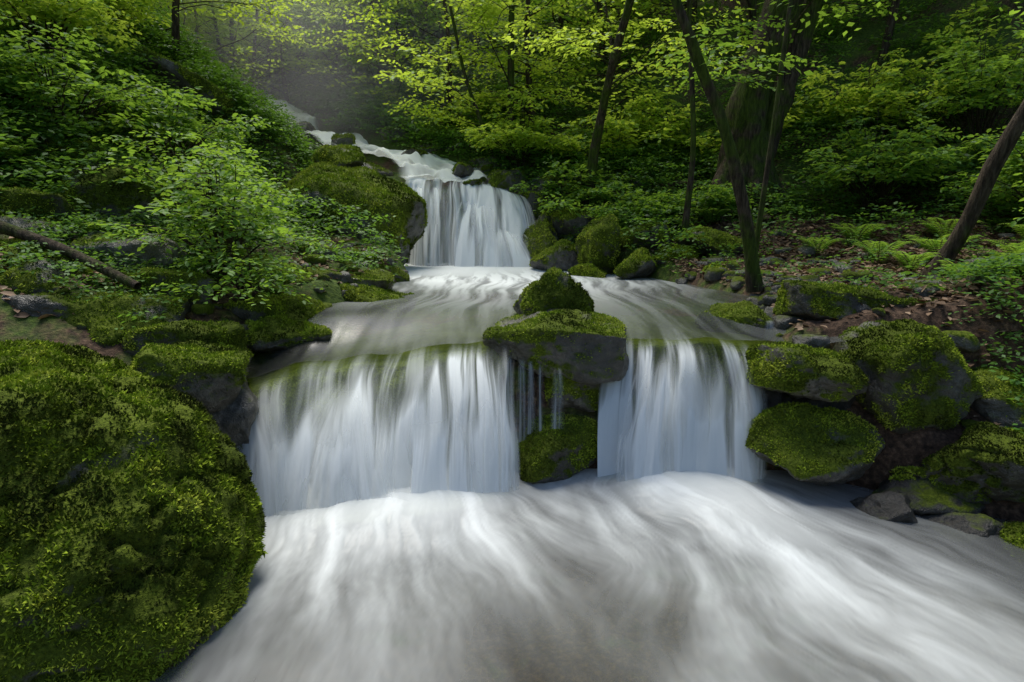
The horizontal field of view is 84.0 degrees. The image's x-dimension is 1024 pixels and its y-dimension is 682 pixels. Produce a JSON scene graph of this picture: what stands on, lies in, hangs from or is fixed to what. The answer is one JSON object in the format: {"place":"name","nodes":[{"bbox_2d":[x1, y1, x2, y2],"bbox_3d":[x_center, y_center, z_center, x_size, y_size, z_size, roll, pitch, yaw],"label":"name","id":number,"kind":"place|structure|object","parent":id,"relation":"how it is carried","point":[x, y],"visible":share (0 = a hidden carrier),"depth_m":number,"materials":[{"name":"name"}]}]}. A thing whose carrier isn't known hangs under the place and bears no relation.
{"place":"outdoors","nodes":[
{"label":"outdoors","id":0,"kind":"place"},
{"bbox_2d":[119,318,248,355],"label":"mossy boulder","id":1,"kind":"object","parent":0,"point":[219,332],"visible":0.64,"depth_m":4.14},
{"bbox_2d":[0,0,1023,521],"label":"ground","id":2,"kind":"structure","parent":0,"point":[522,390],"depth_m":9.45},
{"bbox_2d":[0,142,42,166],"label":"fern","id":3,"kind":"object","parent":2,"relation":"on","point":[7,151],"visible":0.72,"depth_m":5.54,"materials":[{"name":"green plant"}]},
{"bbox_2d":[0,236,49,268],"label":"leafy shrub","id":4,"kind":"object","parent":2,"relation":"on","point":[10,248],"visible":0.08,"depth_m":4.67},
{"bbox_2d":[0,215,86,240],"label":"grey slab rock","id":5,"kind":"object","parent":2,"relation":"on","point":[20,222],"visible":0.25,"depth_m":5.08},
{"bbox_2d":[0,254,92,294],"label":"mossy boulder","id":6,"kind":"object","parent":2,"relation":"on","point":[25,283],"visible":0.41,"depth_m":4.26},
{"bbox_2d":[0,183,93,228],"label":"mossy boulder","id":7,"kind":"object","parent":2,"relation":"on","point":[26,200],"visible":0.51,"depth_m":5.20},
{"bbox_2d":[29,133,106,167],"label":"leafy shrub","id":8,"kind":"object","parent":2,"relation":"on","point":[97,148],"visible":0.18,"depth_m":6.20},
{"bbox_2d":[0,0,141,58],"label":"leafy shrub","id":9,"kind":"object","parent":2,"relation":"on","point":[62,9],"visible":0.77,"depth_m":7.22,"materials":[{"name":"green plant"}]},
{"bbox_2d":[0,220,141,289],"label":"fallen branch","id":10,"kind":"object","parent":2,"relation":"on","point":[11,230],"visible":0.95,"depth_m":4.58,"materials":[{"name":"brown plant"}]},
{"bbox_2d":[13,71,151,155],"bbox_3d":[-5.477,-2.865,7.373,1.459,0.989,1.120,-6,13,-24],"label":"leafy shrub","id":11,"kind":"object","parent":2,"relation":"on","point":[91,108],"visible":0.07,"depth_m":7.04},
{"bbox_2d":[0,9,186,138],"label":"leafy shrub","id":12,"kind":"object","parent":2,"relation":"on","point":[10,62],"visible":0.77,"depth_m":6.23,"materials":[{"name":"green plant"}]},
{"bbox_2d":[1,290,190,346],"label":"grey slab rock","id":13,"kind":"object","parent":2,"relation":"on","point":[100,319],"visible":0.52,"depth_m":4.19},
{"bbox_2d":[56,163,171,226],"bbox_3d":[-4.195,-1.431,6.045,0.950,0.858,0.831,-4,13,-18],"label":"mossy boulder","id":14,"kind":"object","parent":2,"relation":"on","point":[115,198],"visible":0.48,"depth_m":5.72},
{"bbox_2d":[67,0,179,38],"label":"leafy shrub","id":15,"kind":"object","parent":2,"relation":"on","point":[124,6],"visible":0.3,"depth_m":9.35,"materials":[{"name":"green plant"}]},
{"bbox_2d":[70,228,186,269],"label":"grey slab rock","id":16,"kind":"object","parent":2,"relation":"on","point":[157,252],"visible":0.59,"depth_m":5.04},
{"bbox_2d":[0,337,267,681],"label":"mossy boulder","id":17,"kind":"object","parent":2,"relation":"on","point":[133,524],"visible":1,"depth_m":2.65,"materials":[{"name":"plant"}]},
{"bbox_2d":[122,266,212,306],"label":"mossy boulder","id":18,"kind":"object","parent":2,"relation":"on","point":[166,276],"visible":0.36,"depth_m":4.68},
{"bbox_2d":[70,69,282,171],"bbox_3d":[-4.688,-2.849,7.620,2.552,1.293,2.546,-11,16,-42],"label":"leafy shrub","id":19,"kind":"object","parent":2,"relation":"on","point":[228,132],"visible":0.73,"depth_m":7.16,"materials":[{"name":"green plant"}]},
{"bbox_2d":[123,44,245,119],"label":"mossy rock ridge","id":20,"kind":"structure","parent":2,"relation":"on","point":[185,77],"depth_m":9.57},
{"bbox_2d":[79,130,298,234],"bbox_3d":[-3.448,-1.697,6.235,1.921,1.093,2.018,0,12,0],"label":"leafy shrub","id":21,"kind":"object","parent":2,"relation":"on","point":[229,169],"visible":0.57,"depth_m":5.96,"materials":[{"name":"green plant"}]},
{"bbox_2d":[129,338,253,412],"bbox_3d":[-2.203,0.261,3.893,0.831,0.543,0.712,-6,13,-27],"label":"mossy boulder","id":22,"kind":"object","parent":2,"relation":"on","point":[211,377],"visible":0.76,"depth_m":3.69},
{"bbox_2d":[88,142,346,274],"bbox_3d":[-2.713,-1.189,5.293,2.259,1.186,1.924,0,12,0],"label":"leafy shrub","id":23,"kind":"object","parent":2,"relation":"on","point":[222,224],"visible":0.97,"depth_m":5.08,"materials":[{"name":"green plant"}]},
{"bbox_2d":[180,195,275,236],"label":"mossy boulder","id":24,"kind":"object","parent":2,"relation":"on","point":[234,216],"visible":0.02,"depth_m":6.55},
{"bbox_2d":[149,238,325,308],"bbox_3d":[-2.293,-0.572,4.887,1.159,0.616,1.329,0,12,0],"label":"leafy shrub","id":25,"kind":"object","parent":2,"relation":"on","point":[267,276],"visible":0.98,"depth_m":4.78,"materials":[{"name":"green plant"}]},
{"bbox_2d":[209,378,265,465],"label":"mossy boulder","id":26,"kind":"object","parent":2,"relation":"on","point":[238,418],"visible":0.12,"depth_m":3.89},
{"bbox_2d":[150,0,328,61],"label":"broadleaf tree","id":27,"kind":"object","parent":2,"relation":"on","point":[175,27],"visible":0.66,"depth_m":12.54,"materials":[{"name":"green plant"}]},
{"bbox_2d":[236,254,306,284],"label":"mossy boulder","id":28,"kind":"object","parent":2,"relation":"on","point":[266,256],"visible":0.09,"depth_m":6.01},
{"bbox_2d":[224,292,324,321],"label":"mossy boulder","id":29,"kind":"object","parent":2,"relation":"on","point":[291,306],"visible":0.52,"depth_m":5.00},
{"bbox_2d":[292,121,315,138],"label":"mossy boulder","id":30,"kind":"object","parent":2,"relation":"on","point":[309,127],"visible":0.53,"depth_m":14.31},
{"bbox_2d":[294,244,385,269],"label":"mossy boulder","id":31,"kind":"object","parent":2,"relation":"on","point":[330,252],"visible":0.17,"depth_m":7.13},
{"bbox_2d":[269,161,427,264],"bbox_3d":[-2.870,-2.040,9.561,2.709,2.047,1.939,3,12,16],"label":"mossy boulder","id":32,"kind":"object","parent":2,"relation":"on","point":[373,191],"visible":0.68,"depth_m":8.86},
{"bbox_2d":[311,143,365,167],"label":"mossy boulder","id":33,"kind":"object","parent":32,"relation":"on","point":[347,155],"visible":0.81,"depth_m":9.78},
{"bbox_2d":[302,265,394,290],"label":"mossy boulder","id":34,"kind":"object","parent":2,"relation":"on","point":[381,278],"visible":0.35,"depth_m":6.42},
{"bbox_2d":[339,282,413,301],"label":"mossy boulder","id":35,"kind":"object","parent":2,"relation":"on","point":[364,293],"visible":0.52,"depth_m":6.15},
{"bbox_2d":[361,160,393,175],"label":"mossy boulder","id":36,"kind":"object","parent":2,"relation":"on","point":[374,166],"visible":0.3,"depth_m":11.80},
{"bbox_2d":[379,126,408,140],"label":"mossy boulder","id":37,"kind":"object","parent":2,"relation":"on","point":[389,131],"visible":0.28,"depth_m":14.08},
{"bbox_2d":[389,265,409,281],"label":"mossy boulder","id":38,"kind":"object","parent":2,"relation":"on","point":[401,276],"visible":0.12,"depth_m":7.99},
{"bbox_2d":[401,147,428,163],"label":"mossy boulder","id":39,"kind":"object","parent":2,"relation":"on","point":[411,150],"visible":0.49,"depth_m":12.22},
{"bbox_2d":[358,64,472,106],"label":"leafy shrub","id":40,"kind":"object","parent":2,"relation":"on","point":[400,94],"visible":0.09,"depth_m":15.14,"materials":[{"name":"green plant"}]},
{"bbox_2d":[417,140,459,151],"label":"mossy boulder","id":41,"kind":"object","parent":2,"relation":"on","point":[426,147],"visible":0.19,"depth_m":13.15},
{"bbox_2d":[451,161,473,177],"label":"mossy boulder","id":42,"kind":"object","parent":2,"relation":"on","point":[460,169],"visible":0.81,"depth_m":11.31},
{"bbox_2d":[357,0,570,156],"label":"slender tree","id":43,"kind":"object","parent":2,"relation":"on","point":[485,18],"visible":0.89,"depth_m":11.97,"materials":[{"name":"green plant"}]},
{"bbox_2d":[462,179,482,189],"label":"mossy boulder","id":44,"kind":"object","parent":2,"relation":"on","point":[476,182],"visible":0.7,"depth_m":10.58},
{"bbox_2d":[422,86,527,131],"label":"leafy shrub","id":45,"kind":"object","parent":2,"relation":"on","point":[472,112],"visible":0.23,"depth_m":13.63,"materials":[{"name":"green plant"}]},
{"bbox_2d":[346,0,620,151],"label":"slender tree","id":46,"kind":"object","parent":2,"relation":"on","point":[509,63],"visible":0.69,"depth_m":12.39,"materials":[{"name":"green plant"}]},
{"bbox_2d":[466,156,504,171],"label":"mossy boulder","id":47,"kind":"object","parent":2,"relation":"on","point":[480,162],"visible":0.27,"depth_m":11.99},
{"bbox_2d":[485,168,526,199],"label":"mossy boulder","id":48,"kind":"object","parent":2,"relation":"on","point":[504,179],"visible":0.73,"depth_m":10.95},
{"bbox_2d":[0,0,1023,432],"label":"undergrowth","id":49,"kind":"object","parent":2,"relation":"on","point":[248,100],"visible":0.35,"depth_m":9.88,"materials":[{"name":"green plant"}]},
{"bbox_2d":[0,26,1023,423],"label":"leaf litter","id":50,"kind":"object","parent":2,"relation":"on","point":[846,248],"visible":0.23,"depth_m":7.45,"materials":[{"name":"plant"}]},
{"bbox_2d":[247,337,779,482],"bbox_3d":[0.000,0.644,5.208,5.000,1.535,2.488,0,12,0],"label":"rock ledge","id":51,"kind":"object","parent":2,"relation":"on","point":[291,398],"visible":0.17,"depth_m":4.52,"materials":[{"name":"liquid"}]},
{"bbox_2d":[245,312,331,351],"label":"mossy boulder","id":52,"kind":"object","parent":51,"relation":"on","point":[277,331],"visible":0.73,"depth_m":4.75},
{"bbox_2d":[702,299,773,327],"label":"mossy boulder","id":53,"kind":"object","parent":51,"relation":"on","point":[746,312],"visible":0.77,"depth_m":5.27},
{"bbox_2d":[459,86,584,169],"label":"leafy shrub","id":54,"kind":"object","parent":2,"relation":"on","point":[508,132],"visible":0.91,"depth_m":11.28,"materials":[{"name":"green plant"}]},
{"bbox_2d":[42,158,1015,429],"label":"bank stones","id":55,"kind":"object","parent":2,"relation":"on","point":[966,342],"visible":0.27,"depth_m":6.05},
{"bbox_2d":[516,191,544,222],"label":"mossy boulder","id":56,"kind":"object","parent":2,"relation":"on","point":[529,197],"visible":0.49,"depth_m":10.66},
{"bbox_2d":[523,209,559,259],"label":"mossy boulder","id":57,"kind":"object","parent":2,"relation":"on","point":[540,235],"visible":0.48,"depth_m":10.09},
{"bbox_2d":[523,174,562,203],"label":"leafy shrub","id":58,"kind":"object","parent":2,"relation":"on","point":[550,178],"visible":0.35,"depth_m":10.84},
{"bbox_2d":[152,0,935,133],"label":"forest foliage","id":59,"kind":"object","parent":2,"relation":"on","point":[237,44],"visible":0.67,"depth_m":15.58,"materials":[{"name":"green plant"}]},
{"bbox_2d":[529,239,578,270],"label":"mossy boulder","id":60,"kind":"object","parent":2,"relation":"on","point":[561,254],"visible":0.82,"depth_m":9.56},
{"bbox_2d":[482,306,628,384],"bbox_3d":[0.378,0.018,4.763,1.219,0.544,0.786,2,12,12],"label":"mossy ledge rock","id":61,"kind":"object","parent":2,"relation":"on","point":[583,346],"visible":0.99,"depth_m":4.46,"materials":[{"name":"stone"}]},
{"bbox_2d":[513,266,594,314],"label":"peaked mossy rock","id":62,"kind":"object","parent":61,"relation":"on","point":[554,287],"visible":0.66,"depth_m":4.99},
{"bbox_2d":[514,412,597,483],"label":"mossy block rock","id":63,"kind":"object","parent":2,"relation":"on","point":[554,447],"visible":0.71,"depth_m":4.49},
{"bbox_2d":[543,374,605,411],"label":"mossy block rock","id":64,"kind":"object","parent":63,"relation":"on","point":[561,391],"visible":0.57,"depth_m":4.61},
{"bbox_2d":[509,155,634,216],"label":"leafy shrub","id":65,"kind":"object","parent":2,"relation":"on","point":[595,192],"visible":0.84,"depth_m":10.39,"materials":[{"name":"green plant"}]},
{"bbox_2d":[549,206,600,238],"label":"mossy boulder","id":66,"kind":"object","parent":2,"relation":"on","point":[566,218],"visible":0.56,"depth_m":10.08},
{"bbox_2d":[568,262,606,277],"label":"mossy boulder","id":67,"kind":"object","parent":2,"relation":"on","point":[588,269],"visible":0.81,"depth_m":8.73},
{"bbox_2d":[574,213,622,273],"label":"mossy boulder","id":68,"kind":"object","parent":2,"relation":"on","point":[598,243],"visible":0.92,"depth_m":8.93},
{"bbox_2d":[530,93,678,165],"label":"leafy shrub","id":69,"kind":"object","parent":2,"relation":"on","point":[624,123],"visible":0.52,"depth_m":11.48,"materials":[{"name":"green plant"}]},
{"bbox_2d":[489,0,777,206],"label":"slender tree","id":70,"kind":"object","parent":2,"relation":"on","point":[614,51],"visible":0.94,"depth_m":9.63,"materials":[{"name":"green plant"}]},
{"bbox_2d":[613,247,657,279],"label":"mossy boulder","id":71,"kind":"object","parent":2,"relation":"on","point":[640,262],"visible":0.93,"depth_m":8.27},
{"bbox_2d":[580,188,698,229],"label":"leafy shrub","id":72,"kind":"object","parent":2,"relation":"on","point":[643,204],"visible":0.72,"depth_m":9.63,"materials":[{"name":"green plant"}]},
{"bbox_2d":[622,222,672,249],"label":"leafy shrub","id":73,"kind":"object","parent":2,"relation":"on","point":[634,239],"visible":0.73,"depth_m":9.04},
{"bbox_2d":[585,81,721,161],"bbox_3d":[3.119,-4.372,12.486,3.215,2.178,3.398,0,12,0],"label":"leafy shrub","id":74,"kind":"object","parent":2,"relation":"on","point":[667,129],"visible":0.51,"depth_m":11.64,"materials":[{"name":"green plant"}]},
{"bbox_2d":[651,243,700,264],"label":"mossy boulder","id":75,"kind":"object","parent":2,"relation":"on","point":[696,255],"visible":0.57,"depth_m":8.37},
{"bbox_2d":[627,182,758,221],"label":"leafy shrub","id":76,"kind":"object","parent":2,"relation":"on","point":[709,200],"visible":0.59,"depth_m":9.69,"materials":[{"name":"green plant"}]},
{"bbox_2d":[675,225,742,255],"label":"mossy boulder","id":77,"kind":"object","parent":2,"relation":"on","point":[717,237],"visible":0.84,"depth_m":8.43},
{"bbox_2d":[691,207,734,223],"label":"fern","id":78,"kind":"object","parent":2,"relation":"on","point":[709,215],"visible":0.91,"depth_m":9.59,"materials":[{"name":"green plant"}]},
{"bbox_2d":[671,0,763,292],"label":"slender tree","id":79,"kind":"object","parent":2,"relation":"on","point":[753,278],"visible":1,"depth_m":5.81,"materials":[{"name":"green plant"}]},
{"bbox_2d":[702,260,732,273],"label":"mossy boulder","id":80,"kind":"object","parent":2,"relation":"on","point":[715,265],"visible":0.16,"depth_m":7.56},
{"bbox_2d":[652,0,832,233],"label":"slender tree","id":81,"kind":"object","parent":2,"relation":"on","point":[691,85],"visible":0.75,"depth_m":8.78,"materials":[{"name":"green plant"}]},
{"bbox_2d":[631,0,880,281],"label":"slender tree","id":82,"kind":"object","parent":2,"relation":"on","point":[721,63],"visible":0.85,"depth_m":5.98,"materials":[{"name":"green plant"}]},
{"bbox_2d":[659,0,911,223],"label":"old broadleaf tree","id":83,"kind":"object","parent":2,"relation":"on","point":[749,112],"visible":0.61,"depth_m":10.04,"materials":[{"name":"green plant"}]},
{"bbox_2d":[699,86,877,142],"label":"leafy shrub","id":84,"kind":"object","parent":2,"relation":"on","point":[789,116],"visible":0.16,"depth_m":11.08,"materials":[{"name":"green plant"}]},
{"bbox_2d":[737,340,870,401],"bbox_3d":[2.231,0.222,4.389,0.874,0.472,0.760,0,12,0],"label":"mossy boulder","id":85,"kind":"object","parent":2,"relation":"on","point":[801,370],"visible":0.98,"depth_m":4.14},
{"bbox_2d":[745,401,885,485],"bbox_3d":[2.285,0.766,4.349,1.008,0.603,0.764,0,12,0],"label":"mossy boulder","id":86,"kind":"object","parent":2,"relation":"on","point":[816,445],"visible":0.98,"depth_m":4.18,"materials":[{"name":"plant"}]},
{"bbox_2d":[789,235,847,252],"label":"fern","id":87,"kind":"object","parent":2,"relation":"on","point":[806,240],"visible":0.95,"depth_m":7.75,"materials":[{"name":"green plant"}]},
{"bbox_2d":[791,395,855,410],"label":"wet rock","id":88,"kind":"object","parent":2,"relation":"on","point":[839,405],"visible":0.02,"depth_m":4.43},
{"bbox_2d":[773,279,936,319],"bbox_3d":[3.260,-0.211,5.068,1.721,0.699,0.837,0,12,0],"label":"mossy boulder","id":89,"kind":"object","parent":2,"relation":"on","point":[815,300],"visible":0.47,"depth_m":4.83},
{"bbox_2d":[820,223,892,244],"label":"fern","id":90,"kind":"object","parent":2,"relation":"on","point":[870,226],"visible":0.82,"depth_m":8.22,"materials":[{"name":"green plant"}]},
{"bbox_2d":[786,47,968,132],"bbox_3d":[6.995,-4.572,11.215,3.303,2.296,3.691,0,12,0],"label":"leafy shrub","id":91,"kind":"object","parent":2,"relation":"on","point":[886,100],"visible":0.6,"depth_m":10.60,"materials":[{"name":"green plant"}]},
{"bbox_2d":[840,239,918,260],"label":"fern","id":92,"kind":"object","parent":2,"relation":"on","point":[874,245],"visible":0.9,"depth_m":7.07,"materials":[{"name":"green plant"}]},
{"bbox_2d":[877,0,899,68],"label":"broadleaf tree","id":93,"kind":"object","parent":2,"relation":"on","point":[891,22],"visible":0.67,"depth_m":11.86,"materials":[{"name":"brown plant"}]},
{"bbox_2d":[784,109,1006,219],"bbox_3d":[6.254,-2.920,9.324,2.941,1.832,3.147,11,17,43],"label":"leafy shrub","id":94,"kind":"object","parent":2,"relation":"on","point":[893,161],"visible":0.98,"depth_m":9.09,"materials":[{"name":"green plant"}]},
{"bbox_2d":[831,318,984,433],"bbox_3d":[2.994,0.320,4.385,0.993,1.027,0.770,0,12,0],"label":"mossy boulder","id":95,"kind":"object","parent":2,"relation":"on","point":[921,376],"visible":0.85,"depth_m":4.11,"materials":[{"name":"plant"}]},
{"bbox_2d":[875,249,942,271],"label":"fern","id":96,"kind":"object","parent":2,"relation":"on","point":[905,257],"visible":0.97,"depth_m":6.21,"materials":[{"name":"green plant"}]},
{"bbox_2d":[870,476,985,514],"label":"wet rock","id":97,"kind":"object","parent":2,"relation":"on","point":[926,496],"visible":0.48,"depth_m":3.94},
{"bbox_2d":[856,14,1023,156],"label":"leafy shrub","id":98,"kind":"object","parent":2,"relation":"on","point":[981,92],"visible":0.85,"depth_m":9.65,"materials":[{"name":"green plant"}]},
{"bbox_2d":[899,234,989,258],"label":"fern","id":99,"kind":"object","parent":2,"relation":"on","point":[933,242],"visible":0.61,"depth_m":6.85,"materials":[{"name":"green plant"}]},
{"bbox_2d":[908,217,988,240],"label":"fern","id":100,"kind":"object","parent":2,"relation":"on","point":[934,226],"visible":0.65,"depth_m":7.84,"materials":[{"name":"green plant"}]},
{"bbox_2d":[889,421,1023,503],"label":"mossy boulder","id":101,"kind":"object","parent":2,"relation":"on","point":[981,462],"visible":0.94,"depth_m":3.88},
{"bbox_2d":[919,2,1023,277],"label":"leaning tree","id":102,"kind":"object","parent":2,"relation":"on","point":[990,171],"visible":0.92,"depth_m":6.02,"materials":[{"name":"brown plant"}]},
{"bbox_2d":[920,0,1023,86],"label":"leafy shrub","id":103,"kind":"object","parent":2,"relation":"on","point":[982,7],"visible":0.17,"depth_m":10.72,"materials":[{"name":"green plant"}]},
{"bbox_2d":[938,131,1023,205],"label":"leafy shrub","id":104,"kind":"object","parent":2,"relation":"on","point":[1015,161],"visible":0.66,"depth_m":7.75,"materials":[{"name":"green plant"}]},
{"bbox_2d":[970,366,1023,428],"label":"mossy boulder","id":105,"kind":"object","parent":2,"relation":"on","point":[993,404],"visible":0.39,"depth_m":4.17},
{"bbox_2d":[970,239,1023,255],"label":"fern","id":106,"kind":"object","parent":2,"relation":"on","point":[1014,248],"visible":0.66,"depth_m":6.63,"materials":[{"name":"green plant"}]},
{"bbox_2d":[999,521,1023,548],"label":"mossy boulder","id":107,"kind":"object","parent":2,"relation":"on","point":[1012,533],"visible":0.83,"depth_m":3.64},
{"bbox_2d":[150,92,1023,681],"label":"stream water","id":108,"kind":"structure","parent":0,"point":[678,548],"depth_m":3.56,"materials":[{"name":"liquid"}]},
{"bbox_2d":[331,133,355,145],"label":"mossy boulder","id":109,"kind":"object","parent":108,"relation":"in","point":[345,138],"visible":0.74,"depth_m":13.30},
{"bbox_2d":[728,370,786,409],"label":"wet rock","id":110,"kind":"object","parent":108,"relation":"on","point":[769,399],"visible":0.02,"depth_m":4.55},
{"bbox_2d":[850,491,917,522],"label":"wet rock","id":111,"kind":"object","parent":108,"relation":"in","point":[892,506],"visible":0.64,"depth_m":3.91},
{"bbox_2d":[922,512,1003,536],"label":"wet rock","id":112,"kind":"object","parent":108,"relation":"in","point":[981,525],"visible":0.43,"depth_m":3.76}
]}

